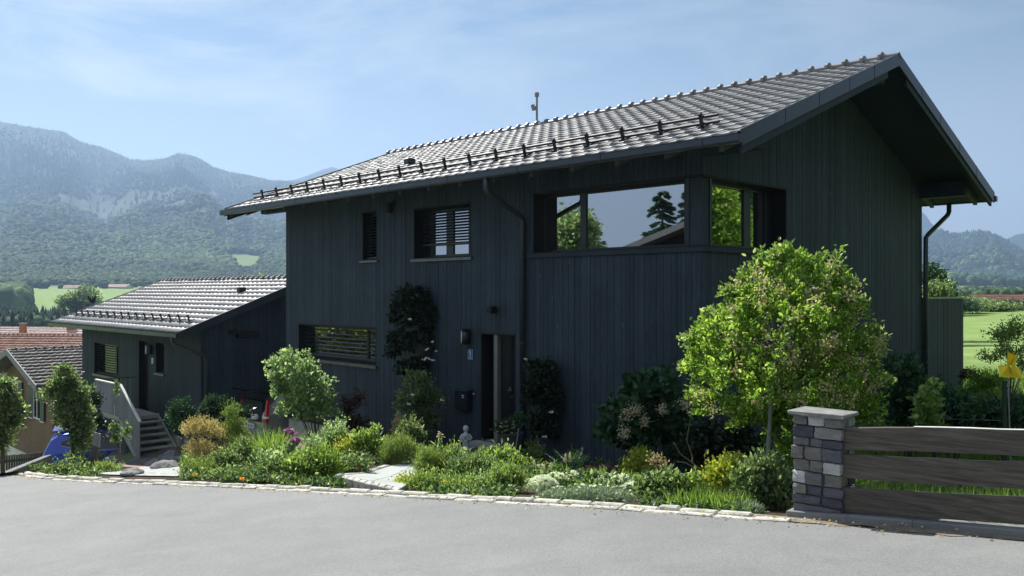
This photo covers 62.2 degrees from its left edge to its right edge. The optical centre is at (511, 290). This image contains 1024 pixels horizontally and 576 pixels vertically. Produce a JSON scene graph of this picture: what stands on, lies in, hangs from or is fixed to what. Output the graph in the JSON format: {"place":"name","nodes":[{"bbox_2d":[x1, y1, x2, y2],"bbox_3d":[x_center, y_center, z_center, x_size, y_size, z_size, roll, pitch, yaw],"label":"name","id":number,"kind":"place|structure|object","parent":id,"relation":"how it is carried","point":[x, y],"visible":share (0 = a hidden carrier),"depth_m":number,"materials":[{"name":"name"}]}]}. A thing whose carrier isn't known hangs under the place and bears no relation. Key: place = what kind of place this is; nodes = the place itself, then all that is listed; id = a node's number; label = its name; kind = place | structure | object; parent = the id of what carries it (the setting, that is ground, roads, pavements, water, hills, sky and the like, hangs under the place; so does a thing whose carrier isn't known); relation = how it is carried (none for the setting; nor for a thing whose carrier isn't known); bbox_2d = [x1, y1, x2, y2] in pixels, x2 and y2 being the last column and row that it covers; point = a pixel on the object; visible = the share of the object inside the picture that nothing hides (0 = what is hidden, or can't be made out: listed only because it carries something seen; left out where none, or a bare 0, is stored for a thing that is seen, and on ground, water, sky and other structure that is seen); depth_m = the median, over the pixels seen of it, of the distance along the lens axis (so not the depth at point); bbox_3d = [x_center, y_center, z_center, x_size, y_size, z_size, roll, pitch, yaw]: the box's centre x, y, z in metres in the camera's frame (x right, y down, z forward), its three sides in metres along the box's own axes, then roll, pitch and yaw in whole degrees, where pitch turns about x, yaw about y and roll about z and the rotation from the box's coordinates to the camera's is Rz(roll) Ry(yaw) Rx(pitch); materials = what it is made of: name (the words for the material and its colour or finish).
{"place":"outdoors","nodes":[
{"label":"outdoors","id":0,"kind":"place"},
{"bbox_2d":[0,475,1023,575],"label":"road","id":1,"kind":"structure","parent":0,"point":[48,527],"depth_m":7.12,"materials":[{"name":"grey asphalt"}]},
{"bbox_2d":[17,473,1001,541],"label":"leaf litter","id":2,"kind":"object","parent":1,"relation":"on","point":[773,516],"visible":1,"depth_m":8.18,"materials":[{"name":"brown plant"}]},
{"bbox_2d":[749,513,1023,539],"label":"roadside dirt","id":3,"kind":"structure","parent":1,"relation":"on","point":[901,529],"depth_m":6.39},
{"bbox_2d":[0,122,1023,515],"bbox_3d":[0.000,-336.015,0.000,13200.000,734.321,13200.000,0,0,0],"label":"ground","id":4,"kind":"structure","parent":0,"point":[974,324],"depth_m":2486.47,"materials":[{"name":"green plant"}]},
{"bbox_2d":[0,371,31,475],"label":"garden tree","id":5,"kind":"object","parent":4,"relation":"on","point":[12,406],"visible":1,"depth_m":15.45,"materials":[{"name":"green plant"}]},
{"bbox_2d":[0,280,35,308],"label":"field corner wood","id":6,"kind":"object","parent":4,"relation":"on","point":[17,293],"visible":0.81,"depth_m":486.78,"materials":[{"name":"green plant"}]},
{"bbox_2d":[0,452,42,472],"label":"picket fence","id":7,"kind":"object","parent":4,"relation":"on","point":[17,460],"visible":0.33,"depth_m":27.54,"materials":[{"name":"grey wood"}]},
{"bbox_2d":[0,311,67,326],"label":"valley bushes","id":8,"kind":"object","parent":4,"relation":"on","point":[37,321],"visible":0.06,"depth_m":288.93,"materials":[{"name":"green plant"}]},
{"bbox_2d":[0,302,74,326],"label":"valley wood","id":9,"kind":"object","parent":4,"relation":"on","point":[22,313],"visible":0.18,"depth_m":301.92,"materials":[{"name":"green plant"}]},
{"bbox_2d":[0,344,81,468],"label":"chalet","id":10,"kind":"object","parent":4,"relation":"on","point":[29,367],"visible":0.21,"depth_m":34.95,"materials":[{"name":"brown paint"}]},
{"bbox_2d":[0,333,81,352],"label":"village house","id":11,"kind":"structure","parent":4,"relation":"on","point":[14,340],"depth_m":60.43,"materials":[{"name":"red tile"}]},
{"bbox_2d":[0,323,81,333],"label":"village house","id":12,"kind":"structure","parent":4,"relation":"on","point":[21,328],"depth_m":106.45,"materials":[{"name":"red tile"}]},
{"bbox_2d":[37,360,98,463],"bbox_3d":[-8.616,2.588,16.492,1.112,2.510,0.910,0,0,0],"label":"garden tree","id":13,"kind":"object","parent":4,"relation":"on","point":[66,389],"visible":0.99,"depth_m":16.38,"materials":[{"name":"green plant"}]},
{"bbox_2d":[51,284,103,313],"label":"valley tree","id":14,"kind":"object","parent":4,"relation":"on","point":[77,300],"visible":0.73,"depth_m":324.86,"materials":[{"name":"green plant"}]},
{"bbox_2d":[0,278,155,288],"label":"field edge wood","id":15,"kind":"object","parent":4,"relation":"on","point":[44,284],"visible":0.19,"depth_m":849.53,"materials":[{"name":"green plant"}]},
{"bbox_2d":[88,389,114,462],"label":"dark shrub","id":16,"kind":"object","parent":4,"relation":"on","point":[96,397],"visible":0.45,"depth_m":19.50,"materials":[{"name":"green plant"}]},
{"bbox_2d":[108,380,132,465],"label":"potted plant","id":17,"kind":"object","parent":4,"relation":"on","point":[116,427],"visible":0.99,"depth_m":18.30,"materials":[{"name":"green plant"}]},
{"bbox_2d":[100,466,179,475],"bbox_3d":[-7.841,3.821,18.182,1.349,2.127,12.408,0,0,-23],"label":"gravel apron","id":18,"kind":"object","parent":4,"relation":"on","point":[148,471],"visible":0.55,"depth_m":13.62,"materials":[{"name":"grey gravel"}]},
{"bbox_2d":[91,442,190,470],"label":"yard","id":19,"kind":"structure","parent":4,"relation":"on","point":[143,459],"depth_m":24.79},
{"bbox_2d":[43,425,118,466],"bbox_3d":[-12.254,5.065,26.960,4.661,1.710,1.940,0,0,-25],"label":"tarpaulin","id":20,"kind":"object","parent":19,"relation":"on","point":[57,446],"visible":0.1,"depth_m":25.58,"materials":[{"name":"blue plastic"}]},
{"bbox_2d":[95,376,176,457],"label":"outside stairs","id":21,"kind":"structure","parent":19,"relation":"on","point":[141,422],"depth_m":25.57,"materials":[{"name":"concrete"}]},
{"bbox_2d":[0,127,285,284],"bbox_3d":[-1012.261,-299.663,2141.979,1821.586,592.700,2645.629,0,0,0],"label":"mountain wood","id":22,"kind":"object","parent":4,"relation":"on","point":[55,250],"visible":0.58,"depth_m":1527.48,"materials":[{"name":"green plant"}]},
{"bbox_2d":[0,123,300,277],"bbox_3d":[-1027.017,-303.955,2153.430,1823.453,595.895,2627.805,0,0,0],"label":"mountain conifers","id":23,"kind":"object","parent":4,"relation":"on","point":[178,174],"visible":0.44,"depth_m":2670.27,"materials":[{"name":"green plant"}]},
{"bbox_2d":[48,275,285,448],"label":"annex building","id":24,"kind":"structure","parent":4,"relation":"on","point":[183,326],"depth_m":26.05,"materials":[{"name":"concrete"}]},
{"bbox_2d":[92,342,118,379],"bbox_3d":[-14.094,2.420,29.657,0.255,1.205,2.509,0,0,-44],"label":"window","id":25,"kind":"structure","parent":24,"relation":"in","point":[106,355],"depth_m":29.99,"materials":[{"name":"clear glass"}]},
{"bbox_2d":[144,341,148,408],"bbox_3d":[-11.664,2.699,27.276,0.133,2.172,0.824,0,0,-44],"label":"door","id":26,"kind":"structure","parent":24,"relation":"in","point":[146,357],"depth_m":27.46,"materials":[{"name":"wood"}]},
{"bbox_2d":[162,395,198,463],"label":"wall shrub","id":27,"kind":"object","parent":4,"relation":"on","point":[181,417],"visible":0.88,"depth_m":21.90,"materials":[{"name":"green plant"}]},
{"bbox_2d":[173,452,220,479],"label":"feathery bush","id":28,"kind":"object","parent":4,"relation":"on","point":[194,463],"visible":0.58,"depth_m":12.44,"materials":[{"name":"green plant"}]},
{"bbox_2d":[174,413,231,460],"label":"golden shrub","id":29,"kind":"object","parent":4,"relation":"on","point":[196,426],"visible":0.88,"depth_m":14.48,"materials":[{"name":"yellow plant"}]},
{"bbox_2d":[206,442,245,468],"bbox_3d":[-4.275,2.533,12.703,0.637,0.568,0.570,0,0,0],"label":"green mound","id":30,"kind":"object","parent":4,"relation":"on","point":[228,457],"visible":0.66,"depth_m":12.63,"materials":[{"name":"green plant"}]},
{"bbox_2d":[197,392,255,448],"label":"glossy shrub","id":31,"kind":"object","parent":4,"relation":"on","point":[212,404],"visible":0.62,"depth_m":15.40,"materials":[{"name":"green plant"}]},
{"bbox_2d":[217,397,251,450],"bbox_3d":[-4.894,2.472,15.033,0.689,1.225,0.705,0,0,0],"label":"golden conifer","id":32,"kind":"object","parent":4,"relation":"on","point":[237,425],"visible":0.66,"depth_m":14.93,"materials":[{"name":"green plant"}]},
{"bbox_2d":[229,430,262,464],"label":"leafy stalks","id":33,"kind":"object","parent":4,"relation":"on","point":[247,449],"visible":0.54,"depth_m":13.01,"materials":[{"name":"green plant"}]},
{"bbox_2d":[231,388,288,441],"bbox_3d":[-5.659,3.541,24.790,4.770,1.718,1.840,0,0,-44],"label":"silver car","id":34,"kind":"object","parent":4,"relation":"on","point":[263,402],"visible":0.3,"depth_m":23.01,"materials":[{"name":"grey paint"}]},
{"bbox_2d":[215,423,308,454],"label":"ornamental grass","id":35,"kind":"object","parent":4,"relation":"on","point":[277,440],"depth_m":13.91,"materials":[{"name":"green plant"}]},
{"bbox_2d":[249,452,285,482],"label":"geranium clump","id":36,"kind":"object","parent":4,"relation":"on","point":[267,464],"visible":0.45,"depth_m":11.53,"materials":[{"name":"green plant"}]},
{"bbox_2d":[274,444,326,478],"bbox_3d":[-2.854,2.382,11.538,0.720,0.552,0.617,0,0,0],"label":"lady mantle","id":37,"kind":"object","parent":4,"relation":"on","point":[303,462],"visible":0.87,"depth_m":11.42,"materials":[{"name":"green plant"}]},
{"bbox_2d":[261,344,345,436],"bbox_3d":[-4.285,2.255,17.598,1.730,2.312,1.177,0,0,0],"label":"elder bush","id":38,"kind":"object","parent":4,"relation":"on","point":[300,384],"visible":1,"depth_m":17.47,"materials":[{"name":"green plant"}]},
{"bbox_2d":[307,441,349,477],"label":"grassy leaves","id":39,"kind":"object","parent":4,"relation":"on","point":[332,462],"visible":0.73,"depth_m":11.57,"materials":[{"name":"green plant"}]},
{"bbox_2d":[314,412,352,452],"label":"white edged shrub","id":40,"kind":"object","parent":4,"relation":"on","point":[329,435],"visible":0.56,"depth_m":14.12,"materials":[{"name":"grey plant"}]},
{"bbox_2d":[331,388,370,432],"bbox_3d":[-3.435,2.755,18.214,0.865,1.413,0.684,0,0,0],"label":"berberis","id":41,"kind":"object","parent":4,"relation":"on","point":[350,405],"visible":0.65,"depth_m":18.14,"materials":[{"name":"red plant"}]},
{"bbox_2d":[337,447,375,472],"bbox_3d":[-2.328,2.463,12.165,0.774,0.477,0.615,0,0,0],"label":"herb mound","id":42,"kind":"object","parent":4,"relation":"on","point":[361,463],"visible":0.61,"depth_m":12.06,"materials":[{"name":"green plant"}]},
{"bbox_2d":[335,465,400,489],"bbox_3d":[-1.947,2.585,11.277,0.782,0.585,3.135,0,0,-10],"label":"path edging","id":43,"kind":"object","parent":4,"relation":"on","point":[352,482],"visible":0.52,"depth_m":10.50,"materials":[{"name":"stone"}]},
{"bbox_2d":[348,422,390,459],"bbox_3d":[-2.297,2.451,13.676,0.834,0.699,0.627,0,0,0],"label":"dogwood","id":44,"kind":"object","parent":4,"relation":"on","point":[369,439],"visible":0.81,"depth_m":13.53,"materials":[{"name":"green plant"}]},
{"bbox_2d":[24,471,752,516],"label":"kerb","id":45,"kind":"structure","parent":4,"relation":"on","point":[531,500],"depth_m":9.36,"materials":[{"name":"stone"}]},
{"bbox_2d":[28,458,752,511],"bbox_3d":[-3.094,2.763,12.126,13.935,1.805,2.272,0,0,34],"label":"ground cover","id":46,"kind":"object","parent":4,"relation":"on","point":[444,488],"visible":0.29,"depth_m":10.52,"materials":[{"name":"green plant"}]},
{"bbox_2d":[375,428,420,464],"bbox_3d":[-1.756,2.468,13.248,0.815,0.631,0.659,0,0,0],"label":"clipped ball","id":47,"kind":"object","parent":4,"relation":"on","point":[399,449],"visible":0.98,"depth_m":13.12,"materials":[{"name":"green plant"}]},
{"bbox_2d":[18,473,791,522],"bbox_3d":[-3.025,2.547,10.567,12.861,1.379,0.279,0,0,34],"label":"kerb gutter course","id":48,"kind":"object","parent":4,"relation":"on","point":[759,518],"visible":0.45,"depth_m":8.86,"materials":[{"name":"stone"}]},
{"bbox_2d":[392,411,429,445],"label":"tall leafy plant","id":49,"kind":"object","parent":4,"relation":"on","point":[415,430],"visible":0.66,"depth_m":15.12,"materials":[{"name":"green plant"}]},
{"bbox_2d":[347,447,476,490],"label":"garden path","id":50,"kind":"structure","parent":4,"relation":"on","point":[382,475],"depth_m":11.75,"materials":[{"name":"grey stone"}]},
{"bbox_2d":[391,366,449,443],"bbox_3d":[-1.869,2.396,17.502,1.186,1.723,0.929,0,0,0],"label":"climbing rose","id":51,"kind":"object","parent":4,"relation":"on","point":[419,399],"visible":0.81,"depth_m":17.38,"materials":[{"name":"green plant"}]},
{"bbox_2d":[401,462,448,489],"bbox_3d":[-1.063,2.309,10.440,0.713,0.401,0.532,0,0,0],"label":"speedwell","id":52,"kind":"object","parent":4,"relation":"on","point":[433,476],"visible":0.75,"depth_m":10.37,"materials":[{"name":"green plant"}]},
{"bbox_2d":[408,440,451,473],"bbox_3d":[-1.123,2.371,11.784,0.677,0.611,0.598,0,0,0],"label":"feathery fennel","id":53,"kind":"object","parent":4,"relation":"on","point":[430,459],"visible":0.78,"depth_m":11.70,"materials":[{"name":"green plant"}]},
{"bbox_2d":[437,468,491,492],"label":"salvia plant","id":54,"kind":"object","parent":4,"relation":"on","point":[465,480],"visible":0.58,"depth_m":9.98,"materials":[{"name":"green plant"}]},
{"bbox_2d":[443,444,502,478],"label":"phlox plant","id":55,"kind":"object","parent":4,"relation":"on","point":[467,462],"visible":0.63,"depth_m":10.95,"materials":[{"name":"green plant"}]},
{"bbox_2d":[471,438,528,468],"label":"mint clump","id":56,"kind":"object","parent":4,"relation":"on","point":[499,450],"visible":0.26,"depth_m":12.55,"materials":[{"name":"green plant"}]},
{"bbox_2d":[482,453,532,492],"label":"coreopsis plant","id":57,"kind":"object","parent":4,"relation":"on","point":[516,476],"visible":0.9,"depth_m":10.01,"materials":[{"name":"green plant"}]},
{"bbox_2d":[497,430,523,454],"bbox_3d":[-0.021,2.725,14.800,0.470,0.527,0.470,0,0,0],"label":"planter","id":58,"kind":"object","parent":4,"relation":"on","point":[511,437],"visible":0.49,"depth_m":14.63,"materials":[{"name":"concrete"}]},
{"bbox_2d":[489,407,530,435],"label":"potted plant","id":59,"kind":"object","parent":58,"relation":"in","point":[518,418],"visible":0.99,"depth_m":14.74,"materials":[{"name":"green plant"}]},
{"bbox_2d":[520,435,546,462],"bbox_3d":[0.373,2.764,14.695,0.467,0.566,0.444,0,0,0],"label":"young sprout","id":60,"kind":"object","parent":4,"relation":"on","point":[532,451],"visible":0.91,"depth_m":14.64,"materials":[{"name":"green plant"}]},
{"bbox_2d":[516,470,578,491],"bbox_3d":[0.517,2.453,10.702,0.506,0.392,1.434,0,0,38],"label":"white alyssum","id":61,"kind":"object","parent":4,"relation":"on","point":[548,477],"visible":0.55,"depth_m":10.36,"materials":[{"name":"white plant"}]},
{"bbox_2d":[531,483,637,502],"bbox_3d":[0.751,2.144,8.892,1.172,0.265,0.454,0,0,-4],"label":"silver cushion","id":62,"kind":"object","parent":4,"relation":"on","point":[589,493],"visible":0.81,"depth_m":8.85,"materials":[{"name":"green plant"}]},
{"bbox_2d":[175,432,1014,500],"bbox_3d":[-0.865,2.723,12.710,15.029,1.853,2.487,0,0,35],"label":"shade cover","id":63,"kind":"object","parent":4,"relation":"on","point":[589,475],"visible":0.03,"depth_m":10.90,"materials":[{"name":"green plant"}]},
{"bbox_2d":[220,52,997,476],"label":"timber house","id":64,"kind":"structure","parent":4,"relation":"on","point":[596,254],"depth_m":16.74,"materials":[{"name":"wood"}]},
{"bbox_2d":[298,323,376,368],"bbox_3d":[-4.320,1.332,21.151,0.315,0.965,3.608,0,0,-44],"label":"window","id":65,"kind":"structure","parent":64,"relation":"in","point":[352,345],"depth_m":21.27,"materials":[{"name":"black glass"}]},
{"bbox_2d":[359,210,377,262],"bbox_3d":[-3.291,-1.274,20.064,0.275,1.212,0.715,0,0,-44],"label":"window","id":66,"kind":"structure","parent":64,"relation":"in","point":[369,218],"depth_m":20.22,"materials":[{"name":"black glass"}]},
{"bbox_2d":[382,282,440,422],"bbox_3d":[-2.128,1.619,18.336,1.389,3.635,0.719,0,0,7],"label":"clematis","id":67,"kind":"object","parent":64,"relation":"attached to","point":[410,306],"visible":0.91,"depth_m":18.24,"materials":[{"name":"green plant"}]},
{"bbox_2d":[410,202,472,261],"bbox_3d":[-1.413,-1.234,18.213,0.375,1.187,2.022,0,0,-44],"label":"window","id":68,"kind":"structure","parent":64,"relation":"in","point":[441,232],"depth_m":18.44,"materials":[{"name":"clear glass"}]},
{"bbox_2d":[453,387,472,410],"bbox_3d":[-1.006,2.223,17.454,0.190,0.435,0.390,0,0,-44],"label":"mailbox","id":69,"kind":"object","parent":64,"relation":"attached to","point":[463,398],"visible":1,"depth_m":17.37,"materials":[{"name":"metal"}]},
{"bbox_2d":[493,335,514,442],"bbox_3d":[-0.144,1.951,16.985,0.330,2.178,0.962,0,0,-44],"label":"door","id":70,"kind":"structure","parent":64,"relation":"in","point":[503,345],"depth_m":17.01,"materials":[{"name":"wood"}]},
{"bbox_2d":[519,354,564,444],"bbox_3d":[0.571,2.140,15.547,0.924,1.977,0.811,0,0,0],"label":"clematis","id":71,"kind":"object","parent":64,"relation":"attached to","point":[543,390],"visible":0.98,"depth_m":15.48,"materials":[{"name":"green plant"}]},
{"bbox_2d":[533,174,711,253],"bbox_3d":[1.823,-1.280,14.944,0.347,1.160,3.745,0,0,-44],"label":"window","id":72,"kind":"structure","parent":64,"relation":"in","point":[645,214],"depth_m":15.14,"materials":[{"name":"clear glass"}]},
{"bbox_2d":[686,174,786,250],"bbox_3d":[3.888,-1.280,14.546,2.691,1.154,0.349,0,0,-44],"label":"window","id":73,"kind":"structure","parent":64,"relation":"in","point":[745,215],"depth_m":14.91,"materials":[{"name":"clear glass"}]},
{"bbox_2d":[615,444,660,476],"bbox_3d":[1.817,2.529,12.193,0.646,0.705,0.528,0,0,24],"label":"spirea","id":74,"kind":"object","parent":4,"relation":"on","point":[635,461],"visible":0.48,"depth_m":12.13,"materials":[{"name":"green plant"}]},
{"bbox_2d":[591,362,713,472],"bbox_3d":[2.165,2.075,13.100,1.884,1.943,1.293,0,0,0],"label":"hydrangea","id":75,"kind":"object","parent":4,"relation":"on","point":[635,415],"visible":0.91,"depth_m":12.91,"materials":[{"name":"green plant"}]},
{"bbox_2d":[626,463,690,503],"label":"sedum clump","id":76,"kind":"object","parent":4,"relation":"on","point":[667,478],"visible":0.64,"depth_m":8.69,"materials":[{"name":"green plant"}]},
{"bbox_2d":[673,465,716,497],"bbox_3d":[1.851,2.006,8.639,0.503,0.501,0.472,0,0,39],"label":"columbine","id":77,"kind":"object","parent":4,"relation":"on","point":[693,481],"visible":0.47,"depth_m":8.59,"materials":[{"name":"green plant"}]},
{"bbox_2d":[662,485,736,508],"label":"grass tuft","id":78,"kind":"object","parent":4,"relation":"on","point":[693,497],"visible":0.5,"depth_m":7.98,"materials":[{"name":"green plant"}]},
{"bbox_2d":[662,416,764,468],"bbox_3d":[2.973,2.380,12.383,1.576,1.140,0.972,0,0,0],"label":"shade shrub","id":79,"kind":"object","parent":4,"relation":"on","point":[714,439],"visible":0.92,"depth_m":12.24,"materials":[{"name":"green plant"}]},
{"bbox_2d":[696,445,746,497],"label":"variegated shrub","id":80,"kind":"object","parent":4,"relation":"on","point":[716,470],"visible":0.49,"depth_m":8.60,"materials":[{"name":"yellow plant"}]},
{"bbox_2d":[697,487,756,509],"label":"grass tuft","id":81,"kind":"object","parent":4,"relation":"on","point":[722,504],"visible":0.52,"depth_m":7.83,"materials":[{"name":"green plant"}]},
{"bbox_2d":[723,444,794,510],"bbox_3d":[2.413,1.800,8.075,0.734,0.703,0.617,0,0,-17],"label":"rose bush","id":82,"kind":"object","parent":4,"relation":"on","point":[769,480],"visible":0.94,"depth_m":7.97,"materials":[{"name":"green plant"}]},
{"bbox_2d":[673,237,897,464],"bbox_3d":[2.924,0.954,9.267,2.383,3.120,2.168,0,0,-34],"label":"tree","id":83,"kind":"object","parent":4,"relation":"on","point":[722,356],"visible":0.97,"depth_m":9.03,"materials":[{"name":"green plant"}]},
{"bbox_2d":[786,508,1023,537],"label":"footing strip","id":84,"kind":"object","parent":4,"relation":"on","point":[1001,529],"visible":0.26,"depth_m":6.40,"materials":[{"name":"concrete"}]},
{"bbox_2d":[787,406,858,513],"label":"stone pillar","id":85,"kind":"structure","parent":84,"relation":"on","point":[817,450],"depth_m":6.93,"materials":[{"name":"stone"}]},
{"bbox_2d":[841,426,1023,523],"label":"plank fence","id":86,"kind":"object","parent":84,"relation":"on","point":[979,473],"visible":0.88,"depth_m":6.36,"materials":[{"name":"brown wood"}]},
{"bbox_2d":[866,349,954,456],"bbox_3d":[5.739,1.731,12.173,1.325,1.811,1.000,0,0,0],"label":"shade shrub","id":87,"kind":"object","parent":4,"relation":"on","point":[906,371],"visible":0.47,"depth_m":12.06,"materials":[{"name":"green plant"}]},
{"bbox_2d":[905,375,949,457],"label":"shrub","id":88,"kind":"object","parent":4,"relation":"on","point":[923,398],"visible":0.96,"depth_m":10.23,"materials":[{"name":"green plant"}]},
{"bbox_2d":[922,271,964,300],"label":"meadow tree","id":89,"kind":"object","parent":4,"relation":"on","point":[939,289],"visible":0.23,"depth_m":44.76,"materials":[{"name":"green plant"}]},
{"bbox_2d":[922,260,964,316],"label":"meadow tree","id":90,"kind":"object","parent":4,"relation":"on","point":[934,272],"visible":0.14,"depth_m":49.29,"materials":[{"name":"green plant"}]},
{"bbox_2d":[922,297,965,389],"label":"screen wall","id":91,"kind":"structure","parent":4,"relation":"on","point":[945,336],"depth_m":20.93,"materials":[{"name":"wood"}]},
{"bbox_2d":[908,379,982,458],"bbox_3d":[5.956,1.864,11.498,1.139,1.364,0.805,0,0,0],"label":"shade shrub","id":92,"kind":"object","parent":4,"relation":"on","point":[950,407],"visible":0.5,"depth_m":11.37,"materials":[{"name":"green plant"}]},
{"bbox_2d":[922,229,1023,286],"bbox_3d":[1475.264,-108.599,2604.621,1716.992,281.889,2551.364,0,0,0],"label":"mountain wood","id":93,"kind":"object","parent":4,"relation":"on","point":[972,278],"visible":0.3,"depth_m":2554.14,"materials":[{"name":"green plant"}]},
{"bbox_2d":[922,228,1023,277],"bbox_3d":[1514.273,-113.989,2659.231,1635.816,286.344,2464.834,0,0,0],"label":"mountain conifers","id":94,"kind":"object","parent":4,"relation":"on","point":[967,248],"visible":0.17,"depth_m":2807.70,"materials":[{"name":"green plant"}]},
{"bbox_2d":[948,367,1023,402],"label":"shrub","id":95,"kind":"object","parent":4,"relation":"on","point":[1021,385],"depth_m":21.09,"materials":[{"name":"green plant"}]},
{"bbox_2d":[956,390,1023,460],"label":"hedge shrub","id":96,"kind":"object","parent":4,"relation":"on","point":[987,413],"visible":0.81,"depth_m":10.90,"materials":[{"name":"green plant"}]},
{"bbox_2d":[956,285,1023,296],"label":"plain wood","id":97,"kind":"object","parent":4,"relation":"on","point":[992,290],"visible":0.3,"depth_m":282.31,"materials":[{"name":"green plant"}]},
{"bbox_2d":[959,365,1021,400],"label":"wild bush","id":98,"kind":"object","parent":4,"relation":"on","point":[982,380],"visible":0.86,"depth_m":16.89,"materials":[{"name":"green plant"}]},
{"bbox_2d":[974,309,1023,403],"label":"apple sapling","id":99,"kind":"object","parent":4,"relation":"on","point":[1008,333],"visible":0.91,"depth_m":15.96,"materials":[{"name":"green plant"}]},
{"bbox_2d":[979,300,1023,311],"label":"hedge tree","id":100,"kind":"object","parent":4,"relation":"on","point":[1000,306],"visible":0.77,"depth_m":102.80,"materials":[{"name":"green plant"}]},
{"bbox_2d":[998,352,1021,460],"bbox_3d":[6.100,1.597,10.402,0.273,1.708,0.109,0,0,0],"label":"yellow pinwheel","id":101,"kind":"object","parent":4,"relation":"on","point":[1007,372],"visible":0.91,"depth_m":10.40,"materials":[{"name":"plastic"}]},
{"bbox_2d":[0,0,1023,238],"label":"sky","id":102,"kind":"structure","parent":0,"point":[283,90],"materials":[{"name":"blue"}]},
{"bbox_2d":[699,450,1023,524],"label":"meadow grass","id":103,"kind":"structure","parent":0,"point":[995,490],"depth_m":8.55,"materials":[{"name":"green plant"}]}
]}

